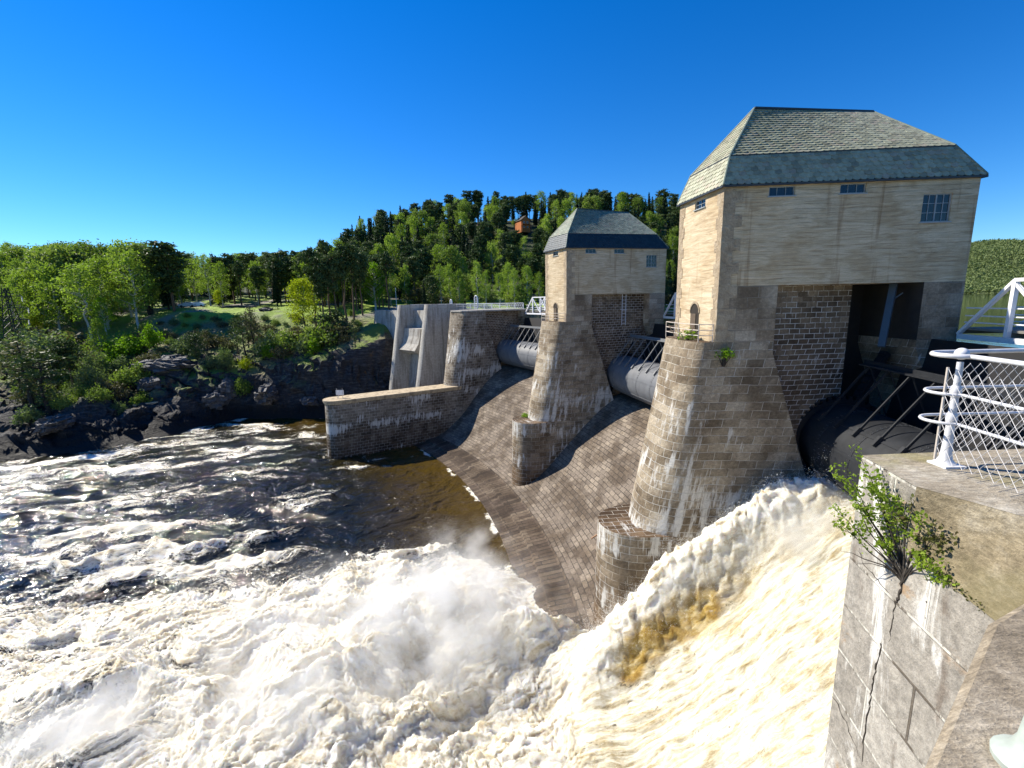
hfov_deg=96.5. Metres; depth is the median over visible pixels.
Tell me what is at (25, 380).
sparse tree
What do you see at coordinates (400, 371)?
dam buttress
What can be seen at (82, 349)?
undergrowth bush
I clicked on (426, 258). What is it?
pine tree
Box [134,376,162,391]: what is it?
boulder
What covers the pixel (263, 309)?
boulder
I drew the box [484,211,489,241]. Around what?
spruce tree
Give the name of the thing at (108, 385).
undergrowth bush
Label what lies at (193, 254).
birch tree
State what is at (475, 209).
pine tree
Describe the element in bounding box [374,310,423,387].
concrete dam
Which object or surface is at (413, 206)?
pine tree
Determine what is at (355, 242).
pine tree
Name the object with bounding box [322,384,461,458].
guide wall
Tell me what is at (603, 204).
pine tree
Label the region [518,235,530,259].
birch tree
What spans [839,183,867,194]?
window
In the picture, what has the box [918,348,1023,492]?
safety fence
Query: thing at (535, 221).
spruce tree
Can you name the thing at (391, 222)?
spruce tree
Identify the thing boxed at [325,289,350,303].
undergrowth bush
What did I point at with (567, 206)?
birch tree
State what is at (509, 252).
pine tree
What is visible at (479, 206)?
pine tree
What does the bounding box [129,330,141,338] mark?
undergrowth bush
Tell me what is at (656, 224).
pine tree
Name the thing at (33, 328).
undergrowth bush
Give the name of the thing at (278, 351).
undergrowth bush
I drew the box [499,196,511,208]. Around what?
pine tree
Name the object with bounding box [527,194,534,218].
pine tree
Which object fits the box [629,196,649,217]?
leafy tree
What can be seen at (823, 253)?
gate tower
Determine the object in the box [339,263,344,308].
pine tree
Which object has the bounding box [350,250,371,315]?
pine tree
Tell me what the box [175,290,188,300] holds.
spruce tree
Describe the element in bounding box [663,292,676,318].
footbridge
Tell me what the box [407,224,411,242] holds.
spruce tree
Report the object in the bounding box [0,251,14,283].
birch tree
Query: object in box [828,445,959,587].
wall shrub
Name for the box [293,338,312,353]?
undergrowth bush
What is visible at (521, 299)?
undergrowth bush
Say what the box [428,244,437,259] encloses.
pine tree
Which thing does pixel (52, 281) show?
birch tree
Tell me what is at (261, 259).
pine tree
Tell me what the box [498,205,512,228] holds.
pine tree
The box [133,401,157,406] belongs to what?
boulder
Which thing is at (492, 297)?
undergrowth bush
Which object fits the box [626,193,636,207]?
pine tree
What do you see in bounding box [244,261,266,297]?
birch tree
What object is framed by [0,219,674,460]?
terrain
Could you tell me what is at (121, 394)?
undergrowth bush
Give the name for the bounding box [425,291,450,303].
undergrowth bush
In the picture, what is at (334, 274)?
pine tree
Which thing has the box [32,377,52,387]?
undergrowth bush
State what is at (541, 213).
spruce tree
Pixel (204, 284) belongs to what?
spruce tree
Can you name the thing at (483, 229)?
pine tree
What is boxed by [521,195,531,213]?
pine tree
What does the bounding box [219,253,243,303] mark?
pine tree
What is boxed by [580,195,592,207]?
pine tree
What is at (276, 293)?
spruce tree
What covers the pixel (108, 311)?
lime green tree
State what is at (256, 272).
pine tree
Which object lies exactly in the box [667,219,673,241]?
spruce tree
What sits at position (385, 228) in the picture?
spruce tree
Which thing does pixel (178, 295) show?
birch tree
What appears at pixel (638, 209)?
spruce tree
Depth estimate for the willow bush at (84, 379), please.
90.38 m
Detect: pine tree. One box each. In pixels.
[62,248,89,308]
[135,240,192,311]
[183,256,193,300]
[206,255,228,281]
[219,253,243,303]
[229,260,244,304]
[236,255,249,297]
[240,253,256,296]
[240,254,261,300]
[247,264,266,305]
[258,251,272,299]
[261,253,272,275]
[264,257,290,304]
[271,248,289,303]
[281,258,297,301]
[288,250,298,300]
[289,254,309,307]
[298,246,316,324]
[303,255,331,314]
[308,274,330,310]
[314,239,333,317]
[317,251,346,318]
[331,242,351,322]
[339,237,348,246]
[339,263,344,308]
[341,228,353,242]
[342,242,365,318]
[346,240,360,246]
[346,269,368,310]
[350,228,368,245]
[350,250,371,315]
[358,246,369,258]
[361,241,373,255]
[367,255,391,307]
[369,226,386,242]
[372,241,386,254]
[374,216,383,227]
[376,209,389,220]
[376,250,396,309]
[376,256,395,302]
[391,219,404,235]
[397,240,409,262]
[398,245,415,268]
[402,255,424,289]
[408,203,419,212]
[409,247,435,287]
[411,240,424,256]
[422,200,433,209]
[425,226,436,241]
[426,204,438,226]
[426,208,435,224]
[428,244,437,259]
[432,260,445,287]
[434,219,445,247]
[435,202,444,217]
[438,214,449,229]
[443,194,454,206]
[447,205,458,221]
[447,209,455,223]
[453,224,467,247]
[461,190,474,201]
[465,211,474,239]
[465,221,477,243]
[466,247,486,277]
[469,204,479,220]
[471,190,482,221]
[471,234,487,249]
[471,239,486,279]
[474,201,481,222]
[477,221,493,257]
[486,222,494,238]
[490,211,506,231]
[491,258,502,287]
[493,191,500,199]
[495,231,514,256]
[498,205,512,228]
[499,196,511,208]
[499,199,512,224]
[500,244,522,277]
[508,196,515,221]
[510,230,522,264]
[512,197,523,217]
[516,257,527,285]
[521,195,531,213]
[524,257,539,295]
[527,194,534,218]
[529,243,544,281]
[531,227,543,243]
[532,199,539,214]
[539,257,544,276]
[540,231,550,249]
[540,254,544,278]
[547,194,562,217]
[548,219,557,234]
[555,188,565,201]
[563,191,574,203]
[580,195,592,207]
[585,192,595,207]
[598,190,607,200]
[598,198,607,209]
[601,192,613,207]
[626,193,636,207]
[629,208,638,216]
[638,216,648,226]
[648,221,662,233]
[653,188,670,208]
[654,205,664,215]
[658,214,665,226]
[665,206,673,216]
[665,213,674,229]
[665,274,671,293]
[666,245,670,262]
[667,193,678,207]
[672,207,679,228]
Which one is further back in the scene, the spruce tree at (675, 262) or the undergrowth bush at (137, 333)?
the spruce tree at (675, 262)
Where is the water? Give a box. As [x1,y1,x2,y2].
[0,418,855,767]
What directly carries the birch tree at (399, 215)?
on the terrain
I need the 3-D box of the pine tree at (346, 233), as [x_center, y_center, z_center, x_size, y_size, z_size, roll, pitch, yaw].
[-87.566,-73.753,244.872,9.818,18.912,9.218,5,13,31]
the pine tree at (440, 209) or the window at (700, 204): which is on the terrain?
the pine tree at (440, 209)
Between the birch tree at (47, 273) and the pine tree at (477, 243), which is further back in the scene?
the pine tree at (477, 243)
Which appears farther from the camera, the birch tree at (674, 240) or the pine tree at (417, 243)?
the birch tree at (674, 240)
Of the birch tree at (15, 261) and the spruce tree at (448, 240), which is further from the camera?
the spruce tree at (448, 240)
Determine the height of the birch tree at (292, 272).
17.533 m
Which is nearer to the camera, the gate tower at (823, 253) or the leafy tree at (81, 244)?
the gate tower at (823, 253)
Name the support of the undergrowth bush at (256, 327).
on the terrain
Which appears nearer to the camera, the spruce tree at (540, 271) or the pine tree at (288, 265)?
the pine tree at (288, 265)
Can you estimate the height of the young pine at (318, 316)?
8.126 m
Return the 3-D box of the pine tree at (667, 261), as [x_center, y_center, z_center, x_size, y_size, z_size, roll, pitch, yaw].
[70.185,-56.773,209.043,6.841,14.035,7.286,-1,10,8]
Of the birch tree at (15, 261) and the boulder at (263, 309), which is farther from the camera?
the birch tree at (15, 261)
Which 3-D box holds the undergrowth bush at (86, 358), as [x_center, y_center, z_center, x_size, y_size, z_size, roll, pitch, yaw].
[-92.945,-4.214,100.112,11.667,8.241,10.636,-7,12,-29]
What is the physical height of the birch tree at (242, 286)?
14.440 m
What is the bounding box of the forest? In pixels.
[964,238,1023,293]
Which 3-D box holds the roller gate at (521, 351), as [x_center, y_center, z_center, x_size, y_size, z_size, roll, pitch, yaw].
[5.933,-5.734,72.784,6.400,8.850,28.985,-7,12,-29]
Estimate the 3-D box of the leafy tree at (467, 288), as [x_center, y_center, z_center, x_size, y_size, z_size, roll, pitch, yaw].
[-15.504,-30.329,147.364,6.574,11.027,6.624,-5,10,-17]
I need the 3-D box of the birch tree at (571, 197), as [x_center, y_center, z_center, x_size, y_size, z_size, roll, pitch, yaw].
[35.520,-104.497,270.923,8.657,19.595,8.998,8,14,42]
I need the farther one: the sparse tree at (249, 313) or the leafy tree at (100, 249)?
the leafy tree at (100, 249)
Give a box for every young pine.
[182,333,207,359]
[199,329,213,346]
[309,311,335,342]
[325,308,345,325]
[418,274,441,303]
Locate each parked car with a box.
[178,302,195,307]
[189,302,206,306]
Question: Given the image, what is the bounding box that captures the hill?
[964,244,1023,293]
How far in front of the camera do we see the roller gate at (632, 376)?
51.90 m
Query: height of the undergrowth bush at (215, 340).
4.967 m
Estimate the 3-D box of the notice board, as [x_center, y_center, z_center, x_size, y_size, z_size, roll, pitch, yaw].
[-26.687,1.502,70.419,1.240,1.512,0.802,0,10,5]
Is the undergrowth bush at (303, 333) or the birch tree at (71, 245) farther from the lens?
the birch tree at (71, 245)
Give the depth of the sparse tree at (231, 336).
102.31 m
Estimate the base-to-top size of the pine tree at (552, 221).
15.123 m
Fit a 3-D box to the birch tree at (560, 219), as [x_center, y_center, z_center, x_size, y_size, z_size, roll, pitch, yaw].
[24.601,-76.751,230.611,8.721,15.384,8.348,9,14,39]
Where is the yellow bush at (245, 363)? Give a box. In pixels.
[237,356,254,369]
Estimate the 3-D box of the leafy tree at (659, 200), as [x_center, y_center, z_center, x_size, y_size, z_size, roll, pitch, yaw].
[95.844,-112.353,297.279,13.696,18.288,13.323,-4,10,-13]
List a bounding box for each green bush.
[97,331,155,357]
[97,346,127,367]
[138,320,165,348]
[259,341,276,357]
[304,337,323,355]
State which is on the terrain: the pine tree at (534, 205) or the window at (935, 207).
the pine tree at (534, 205)
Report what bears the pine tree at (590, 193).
on the terrain
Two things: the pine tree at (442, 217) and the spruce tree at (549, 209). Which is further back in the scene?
the spruce tree at (549, 209)
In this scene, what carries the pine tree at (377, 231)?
on the terrain
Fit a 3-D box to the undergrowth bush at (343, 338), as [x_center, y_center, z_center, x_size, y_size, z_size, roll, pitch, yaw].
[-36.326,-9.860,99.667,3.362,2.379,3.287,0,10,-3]
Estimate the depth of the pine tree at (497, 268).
170.38 m
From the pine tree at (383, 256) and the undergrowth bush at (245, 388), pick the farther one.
the pine tree at (383, 256)
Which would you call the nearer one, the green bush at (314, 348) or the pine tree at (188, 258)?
the green bush at (314, 348)
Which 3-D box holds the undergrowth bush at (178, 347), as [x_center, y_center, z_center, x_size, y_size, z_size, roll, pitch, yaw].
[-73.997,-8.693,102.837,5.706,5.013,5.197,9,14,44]
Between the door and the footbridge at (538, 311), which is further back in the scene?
the footbridge at (538, 311)
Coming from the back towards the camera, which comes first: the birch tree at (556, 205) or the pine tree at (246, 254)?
the birch tree at (556, 205)
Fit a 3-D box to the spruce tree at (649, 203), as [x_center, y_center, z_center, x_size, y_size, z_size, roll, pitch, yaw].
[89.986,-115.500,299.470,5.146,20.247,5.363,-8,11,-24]
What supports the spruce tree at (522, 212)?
on the terrain
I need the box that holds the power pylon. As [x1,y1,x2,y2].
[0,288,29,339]
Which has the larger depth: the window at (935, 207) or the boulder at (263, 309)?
the boulder at (263, 309)
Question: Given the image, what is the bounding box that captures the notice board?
[336,389,343,397]
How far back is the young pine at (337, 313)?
102.01 m
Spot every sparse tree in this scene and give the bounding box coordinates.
[0,336,62,410]
[0,342,58,404]
[2,346,85,415]
[44,338,90,388]
[200,330,211,355]
[225,312,259,358]
[227,323,245,353]
[237,307,260,356]
[239,313,261,347]
[347,317,361,346]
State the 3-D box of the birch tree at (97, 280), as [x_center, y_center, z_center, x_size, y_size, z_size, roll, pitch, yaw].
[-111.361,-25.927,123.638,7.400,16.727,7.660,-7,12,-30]
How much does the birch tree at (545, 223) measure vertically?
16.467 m
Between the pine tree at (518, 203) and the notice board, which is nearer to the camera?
the notice board
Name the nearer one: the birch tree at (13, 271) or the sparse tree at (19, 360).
the sparse tree at (19, 360)
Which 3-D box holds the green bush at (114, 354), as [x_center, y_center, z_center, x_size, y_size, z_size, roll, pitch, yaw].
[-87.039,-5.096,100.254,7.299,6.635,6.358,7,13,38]
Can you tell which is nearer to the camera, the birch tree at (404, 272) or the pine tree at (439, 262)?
the birch tree at (404, 272)
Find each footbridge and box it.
[525,297,545,314]
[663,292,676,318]
[956,278,1023,344]
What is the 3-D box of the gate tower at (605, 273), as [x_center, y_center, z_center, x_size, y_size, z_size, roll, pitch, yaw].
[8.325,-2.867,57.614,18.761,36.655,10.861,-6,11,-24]
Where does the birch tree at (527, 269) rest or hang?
on the terrain
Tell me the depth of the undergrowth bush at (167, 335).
108.06 m
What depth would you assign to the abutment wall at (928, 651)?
3.99 m
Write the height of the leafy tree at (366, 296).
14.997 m
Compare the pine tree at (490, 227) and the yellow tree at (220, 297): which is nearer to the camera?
the yellow tree at (220, 297)
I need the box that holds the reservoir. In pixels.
[531,293,1023,347]
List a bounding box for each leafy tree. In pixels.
[0,245,33,269]
[0,267,34,324]
[10,243,38,260]
[12,241,91,322]
[65,239,95,253]
[75,239,111,305]
[104,238,172,315]
[246,255,271,297]
[317,281,338,305]
[325,280,347,307]
[343,268,374,308]
[371,211,389,227]
[388,214,395,224]
[403,208,431,238]
[422,232,445,255]
[437,244,469,293]
[450,201,475,224]
[454,273,473,303]
[517,251,538,282]
[581,194,603,209]
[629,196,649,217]
[648,213,666,237]
[650,197,667,214]
[665,225,678,252]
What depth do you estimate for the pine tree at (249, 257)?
160.12 m
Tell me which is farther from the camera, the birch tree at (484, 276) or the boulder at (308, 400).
the birch tree at (484, 276)
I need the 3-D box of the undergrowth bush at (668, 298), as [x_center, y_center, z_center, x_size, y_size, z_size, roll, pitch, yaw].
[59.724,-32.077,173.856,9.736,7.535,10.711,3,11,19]
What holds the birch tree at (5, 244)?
on the terrain
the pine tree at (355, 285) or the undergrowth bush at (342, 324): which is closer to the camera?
the undergrowth bush at (342, 324)
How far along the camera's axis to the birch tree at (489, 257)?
184.69 m
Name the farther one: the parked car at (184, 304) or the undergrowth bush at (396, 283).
the undergrowth bush at (396, 283)
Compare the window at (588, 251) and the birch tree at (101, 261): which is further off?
the birch tree at (101, 261)
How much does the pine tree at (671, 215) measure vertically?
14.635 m
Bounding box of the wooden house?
[515,215,531,232]
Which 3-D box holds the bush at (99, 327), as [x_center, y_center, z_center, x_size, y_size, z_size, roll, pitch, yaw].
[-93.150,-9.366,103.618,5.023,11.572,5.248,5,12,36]
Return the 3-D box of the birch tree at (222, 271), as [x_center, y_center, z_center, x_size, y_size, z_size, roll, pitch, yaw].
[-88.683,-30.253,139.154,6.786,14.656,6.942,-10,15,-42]
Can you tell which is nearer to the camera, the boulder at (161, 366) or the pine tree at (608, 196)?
the boulder at (161, 366)
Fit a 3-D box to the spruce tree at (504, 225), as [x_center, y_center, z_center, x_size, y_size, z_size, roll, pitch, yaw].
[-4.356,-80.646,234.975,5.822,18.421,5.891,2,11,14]
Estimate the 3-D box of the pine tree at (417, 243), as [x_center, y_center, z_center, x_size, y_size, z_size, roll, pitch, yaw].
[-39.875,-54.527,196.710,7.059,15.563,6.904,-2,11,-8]
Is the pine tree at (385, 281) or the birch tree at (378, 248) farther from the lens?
the birch tree at (378, 248)
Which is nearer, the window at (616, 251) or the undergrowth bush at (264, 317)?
the window at (616, 251)
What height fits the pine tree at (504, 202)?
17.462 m
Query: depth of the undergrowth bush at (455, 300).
143.65 m
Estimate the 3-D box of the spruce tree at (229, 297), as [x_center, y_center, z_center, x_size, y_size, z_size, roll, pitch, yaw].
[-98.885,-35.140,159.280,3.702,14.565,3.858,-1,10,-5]
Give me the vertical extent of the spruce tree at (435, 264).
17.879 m
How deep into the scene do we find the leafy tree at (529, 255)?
181.79 m
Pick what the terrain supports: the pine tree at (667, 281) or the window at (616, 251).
the pine tree at (667, 281)
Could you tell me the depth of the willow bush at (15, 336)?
101.34 m
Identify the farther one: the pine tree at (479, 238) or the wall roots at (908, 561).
the pine tree at (479, 238)
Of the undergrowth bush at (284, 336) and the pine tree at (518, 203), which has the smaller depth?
the undergrowth bush at (284, 336)
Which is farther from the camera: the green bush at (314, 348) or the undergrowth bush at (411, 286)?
the undergrowth bush at (411, 286)
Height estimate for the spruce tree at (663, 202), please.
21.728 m
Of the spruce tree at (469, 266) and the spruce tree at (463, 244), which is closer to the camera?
the spruce tree at (469, 266)
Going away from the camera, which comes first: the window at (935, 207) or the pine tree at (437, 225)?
the window at (935, 207)
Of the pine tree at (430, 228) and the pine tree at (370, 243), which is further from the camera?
the pine tree at (430, 228)
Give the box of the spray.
[0,450,854,767]
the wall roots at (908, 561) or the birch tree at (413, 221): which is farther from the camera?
the birch tree at (413, 221)
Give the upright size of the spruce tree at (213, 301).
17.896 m
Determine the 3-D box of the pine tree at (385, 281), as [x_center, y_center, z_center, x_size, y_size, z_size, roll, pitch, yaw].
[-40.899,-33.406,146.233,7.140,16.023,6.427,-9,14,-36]
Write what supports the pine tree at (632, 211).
on the terrain
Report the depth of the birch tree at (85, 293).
118.19 m
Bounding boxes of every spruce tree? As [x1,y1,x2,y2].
[159,257,177,309]
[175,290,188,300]
[200,263,208,295]
[207,253,227,305]
[224,279,235,301]
[271,265,282,304]
[368,220,371,237]
[379,233,383,243]
[383,217,387,244]
[389,211,393,232]
[398,236,403,269]
[398,262,405,300]
[406,256,413,289]
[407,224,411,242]
[415,226,421,244]
[422,279,426,303]
[430,244,436,286]
[441,262,452,296]
[444,220,450,248]
[450,215,456,241]
[452,237,458,267]
[459,227,465,256]
[463,237,472,275]
[467,244,475,281]
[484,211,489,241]
[499,250,509,294]
[501,210,507,232]
[501,235,505,256]
[520,198,525,216]
[533,204,537,226]
[537,266,545,302]
[538,199,543,225]
[548,192,551,216]
[553,217,556,232]
[636,202,639,218]
[647,192,650,211]
[662,191,666,220]
[666,217,669,237]
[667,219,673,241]
[667,261,672,290]
[672,253,676,278]
[672,268,677,292]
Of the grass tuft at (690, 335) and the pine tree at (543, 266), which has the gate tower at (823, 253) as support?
the grass tuft at (690, 335)
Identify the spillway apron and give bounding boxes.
[414,365,533,498]
[479,393,650,631]
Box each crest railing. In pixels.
[410,303,523,308]
[455,304,491,309]
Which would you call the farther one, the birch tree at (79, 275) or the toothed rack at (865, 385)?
the birch tree at (79, 275)
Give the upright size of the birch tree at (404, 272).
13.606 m
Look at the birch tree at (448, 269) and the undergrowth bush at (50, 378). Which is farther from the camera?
the birch tree at (448, 269)
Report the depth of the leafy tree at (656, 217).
239.66 m
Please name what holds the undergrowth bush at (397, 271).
on the terrain
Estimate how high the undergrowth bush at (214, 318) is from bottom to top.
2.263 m
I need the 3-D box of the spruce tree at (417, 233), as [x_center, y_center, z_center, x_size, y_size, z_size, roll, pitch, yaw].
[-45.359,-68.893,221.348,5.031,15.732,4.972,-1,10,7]
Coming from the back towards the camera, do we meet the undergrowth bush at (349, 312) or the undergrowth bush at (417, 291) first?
the undergrowth bush at (417, 291)
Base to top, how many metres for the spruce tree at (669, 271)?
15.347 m
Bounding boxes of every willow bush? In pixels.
[0,321,94,380]
[0,323,45,369]
[64,361,112,394]
[72,347,112,379]
[213,344,235,372]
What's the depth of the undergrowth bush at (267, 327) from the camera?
110.74 m
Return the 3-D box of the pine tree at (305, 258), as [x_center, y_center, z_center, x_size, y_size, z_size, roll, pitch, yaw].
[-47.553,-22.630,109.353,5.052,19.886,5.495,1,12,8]
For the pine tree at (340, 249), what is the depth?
107.46 m
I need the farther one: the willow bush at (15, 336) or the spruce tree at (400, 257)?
the spruce tree at (400, 257)
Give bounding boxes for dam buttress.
[389,304,427,389]
[416,304,466,386]
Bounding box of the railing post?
[989,716,1023,767]
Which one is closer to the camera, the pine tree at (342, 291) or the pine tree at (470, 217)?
the pine tree at (342, 291)
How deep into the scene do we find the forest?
1361.75 m
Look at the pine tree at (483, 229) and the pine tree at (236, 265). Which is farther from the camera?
the pine tree at (483, 229)
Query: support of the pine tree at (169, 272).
on the terrain
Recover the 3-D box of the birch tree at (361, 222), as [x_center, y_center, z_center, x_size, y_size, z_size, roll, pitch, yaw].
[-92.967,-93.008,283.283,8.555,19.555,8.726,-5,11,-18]
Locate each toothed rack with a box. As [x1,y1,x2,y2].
[609,341,633,391]
[805,350,890,478]
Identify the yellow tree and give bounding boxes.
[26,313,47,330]
[213,290,223,305]
[282,274,321,329]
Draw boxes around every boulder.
[32,414,75,435]
[129,358,195,373]
[133,401,157,406]
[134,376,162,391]
[160,354,186,359]
[202,390,227,409]
[215,377,236,404]
[222,305,257,307]
[254,383,278,405]
[258,307,272,311]
[299,396,318,405]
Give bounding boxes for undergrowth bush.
[0,324,64,342]
[4,381,64,406]
[5,383,18,393]
[9,404,47,427]
[21,326,90,345]
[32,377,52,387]
[34,387,64,408]
[46,332,94,372]
[46,390,78,410]
[50,377,68,390]
[53,368,74,381]
[54,346,112,370]
[59,386,73,395]
[60,379,77,392]
[68,381,96,400]
[80,377,124,395]
[83,383,114,402]
[106,354,136,372]
[108,357,155,390]
[110,400,128,415]
[111,388,131,400]
[125,389,152,405]
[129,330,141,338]
[131,350,162,362]
[136,321,145,329]
[155,346,168,352]
[163,330,179,338]
[164,336,174,344]
[167,317,178,324]
[168,334,193,354]
[182,312,191,317]
[186,329,198,335]
[191,321,201,328]
[200,353,221,369]
[202,332,231,347]
[209,315,222,321]
[215,321,227,327]
[218,341,236,349]
[233,373,253,397]
[245,329,271,343]
[247,323,262,330]
[248,331,275,357]
[260,313,270,320]
[260,322,277,330]
[261,329,281,344]
[266,344,292,361]
[269,324,302,353]
[271,319,279,325]
[279,324,307,346]
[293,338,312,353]
[297,321,323,347]
[299,315,340,350]
[315,317,352,343]
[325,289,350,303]
[336,316,355,334]
[336,334,351,341]
[347,308,356,315]
[383,282,398,297]
[391,267,400,279]
[392,275,399,287]
[401,282,430,304]
[407,279,429,294]
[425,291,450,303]
[445,295,465,303]
[464,286,480,299]
[479,285,497,302]
[481,264,493,278]
[487,237,498,250]
[502,288,531,306]
[516,284,528,294]
[665,281,673,295]
[665,289,673,305]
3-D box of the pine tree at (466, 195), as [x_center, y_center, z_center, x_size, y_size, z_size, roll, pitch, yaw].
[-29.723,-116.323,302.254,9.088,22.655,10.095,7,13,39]
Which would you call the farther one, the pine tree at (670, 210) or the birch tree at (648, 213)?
the pine tree at (670, 210)
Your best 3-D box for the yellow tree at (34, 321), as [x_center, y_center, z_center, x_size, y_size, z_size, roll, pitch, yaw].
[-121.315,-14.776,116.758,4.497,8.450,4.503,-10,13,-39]
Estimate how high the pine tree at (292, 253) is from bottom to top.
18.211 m
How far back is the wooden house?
247.55 m
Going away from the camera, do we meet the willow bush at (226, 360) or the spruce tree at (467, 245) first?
the willow bush at (226, 360)
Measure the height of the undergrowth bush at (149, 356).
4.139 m
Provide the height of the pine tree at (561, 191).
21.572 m
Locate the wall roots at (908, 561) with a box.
[833,548,984,761]
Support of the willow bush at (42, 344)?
on the terrain
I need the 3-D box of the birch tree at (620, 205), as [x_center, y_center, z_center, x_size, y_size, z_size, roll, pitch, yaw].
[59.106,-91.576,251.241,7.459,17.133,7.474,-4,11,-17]
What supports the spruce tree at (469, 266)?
on the terrain
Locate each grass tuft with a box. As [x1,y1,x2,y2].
[676,328,697,339]
[714,346,736,366]
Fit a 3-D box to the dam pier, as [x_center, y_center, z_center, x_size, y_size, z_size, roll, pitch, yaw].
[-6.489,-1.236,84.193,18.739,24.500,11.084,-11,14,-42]
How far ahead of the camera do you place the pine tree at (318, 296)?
123.33 m
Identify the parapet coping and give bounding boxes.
[925,604,1023,767]
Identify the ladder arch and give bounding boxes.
[474,295,477,308]
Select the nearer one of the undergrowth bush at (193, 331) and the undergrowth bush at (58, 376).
the undergrowth bush at (58, 376)
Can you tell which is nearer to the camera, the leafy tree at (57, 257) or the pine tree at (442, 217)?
the leafy tree at (57, 257)
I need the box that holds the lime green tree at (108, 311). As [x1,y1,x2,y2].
[89,296,117,331]
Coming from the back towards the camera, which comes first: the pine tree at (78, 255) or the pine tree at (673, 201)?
the pine tree at (673, 201)
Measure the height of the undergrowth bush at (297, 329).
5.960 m
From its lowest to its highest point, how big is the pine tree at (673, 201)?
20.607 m
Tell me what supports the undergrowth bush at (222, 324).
on the terrain
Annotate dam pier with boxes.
[443,309,530,422]
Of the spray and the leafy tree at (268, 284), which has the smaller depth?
the spray
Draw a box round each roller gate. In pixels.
[496,318,544,369]
[606,324,673,404]
[796,339,1023,496]
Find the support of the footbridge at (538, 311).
attached to the gate tower at (605, 273)
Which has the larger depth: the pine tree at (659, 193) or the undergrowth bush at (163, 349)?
the pine tree at (659, 193)
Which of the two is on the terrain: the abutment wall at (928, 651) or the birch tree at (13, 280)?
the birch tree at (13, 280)
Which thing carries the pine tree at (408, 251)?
on the terrain
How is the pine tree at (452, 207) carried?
on the terrain
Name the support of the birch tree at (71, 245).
on the terrain
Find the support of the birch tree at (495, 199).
on the terrain
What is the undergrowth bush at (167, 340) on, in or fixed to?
on the terrain
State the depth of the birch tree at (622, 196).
267.38 m
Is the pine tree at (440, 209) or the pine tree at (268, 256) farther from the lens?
the pine tree at (440, 209)
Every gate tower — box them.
[512,208,668,485]
[593,106,988,628]
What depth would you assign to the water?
27.48 m
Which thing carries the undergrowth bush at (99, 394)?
on the terrain
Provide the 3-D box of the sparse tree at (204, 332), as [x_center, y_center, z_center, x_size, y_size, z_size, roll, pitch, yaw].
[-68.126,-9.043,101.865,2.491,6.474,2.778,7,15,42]
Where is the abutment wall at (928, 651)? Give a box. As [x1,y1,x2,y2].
[824,449,1023,767]
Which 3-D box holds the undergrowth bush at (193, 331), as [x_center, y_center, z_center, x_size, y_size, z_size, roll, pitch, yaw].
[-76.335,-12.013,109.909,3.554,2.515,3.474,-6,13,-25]
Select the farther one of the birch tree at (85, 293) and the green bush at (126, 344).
the birch tree at (85, 293)
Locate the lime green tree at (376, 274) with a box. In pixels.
[359,262,389,309]
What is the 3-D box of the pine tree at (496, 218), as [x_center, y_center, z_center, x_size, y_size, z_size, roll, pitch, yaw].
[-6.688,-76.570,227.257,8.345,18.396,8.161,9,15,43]
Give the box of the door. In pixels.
[690,313,695,337]
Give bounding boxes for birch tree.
[0,241,22,262]
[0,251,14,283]
[0,270,38,328]
[0,283,39,338]
[2,257,26,288]
[4,268,34,312]
[21,243,53,309]
[21,264,53,321]
[23,259,53,313]
[26,262,78,333]
[29,257,78,320]
[37,262,116,339]
[64,242,90,256]
[64,269,104,318]
[75,253,126,328]
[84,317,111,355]
[85,256,111,315]
[98,239,147,316]
[100,256,124,310]
[104,246,160,327]
[129,257,162,300]
[173,247,194,303]
[174,275,190,303]
[183,258,205,301]
[186,251,206,297]
[190,253,222,305]
[206,261,232,305]
[229,264,247,299]
[241,276,252,292]
[242,260,268,305]
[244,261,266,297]
[288,252,308,301]
[298,262,327,309]
[330,238,343,250]
[357,218,367,230]
[368,243,383,254]
[382,233,400,270]
[383,269,397,305]
[392,212,406,234]
[392,223,409,249]
[398,263,411,304]
[404,216,423,241]
[424,217,437,234]
[429,244,444,276]
[432,263,448,303]
[436,223,451,249]
[441,203,450,231]
[441,262,457,302]
[451,269,466,303]
[454,211,470,236]
[454,256,472,281]
[468,260,484,304]
[479,204,493,226]
[481,269,491,304]
[483,240,498,281]
[488,205,500,235]
[489,195,499,216]
[490,255,508,284]
[492,229,505,256]
[492,272,505,306]
[500,262,516,303]
[507,267,522,305]
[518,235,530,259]
[518,265,535,304]
[532,272,544,306]
[533,190,548,211]
[536,218,552,234]
[540,213,552,229]
[550,199,562,224]
[556,216,564,227]
[558,198,571,222]
[566,192,576,212]
[612,191,628,210]
[615,202,624,210]
[645,211,655,228]
[666,233,678,269]
[666,259,675,280]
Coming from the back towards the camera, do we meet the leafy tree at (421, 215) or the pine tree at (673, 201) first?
the pine tree at (673, 201)
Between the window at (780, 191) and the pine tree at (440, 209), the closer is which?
the window at (780, 191)
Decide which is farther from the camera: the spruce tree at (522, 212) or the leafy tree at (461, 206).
the spruce tree at (522, 212)
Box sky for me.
[0,0,1023,258]
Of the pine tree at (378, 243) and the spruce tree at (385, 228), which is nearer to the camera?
the pine tree at (378, 243)
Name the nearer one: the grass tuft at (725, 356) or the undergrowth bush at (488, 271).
the grass tuft at (725, 356)
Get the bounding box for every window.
[585,249,596,253]
[614,249,624,253]
[646,255,656,267]
[693,198,705,211]
[767,186,796,197]
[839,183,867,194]
[919,193,951,222]
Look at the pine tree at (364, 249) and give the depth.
182.13 m
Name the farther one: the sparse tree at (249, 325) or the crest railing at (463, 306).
the sparse tree at (249, 325)

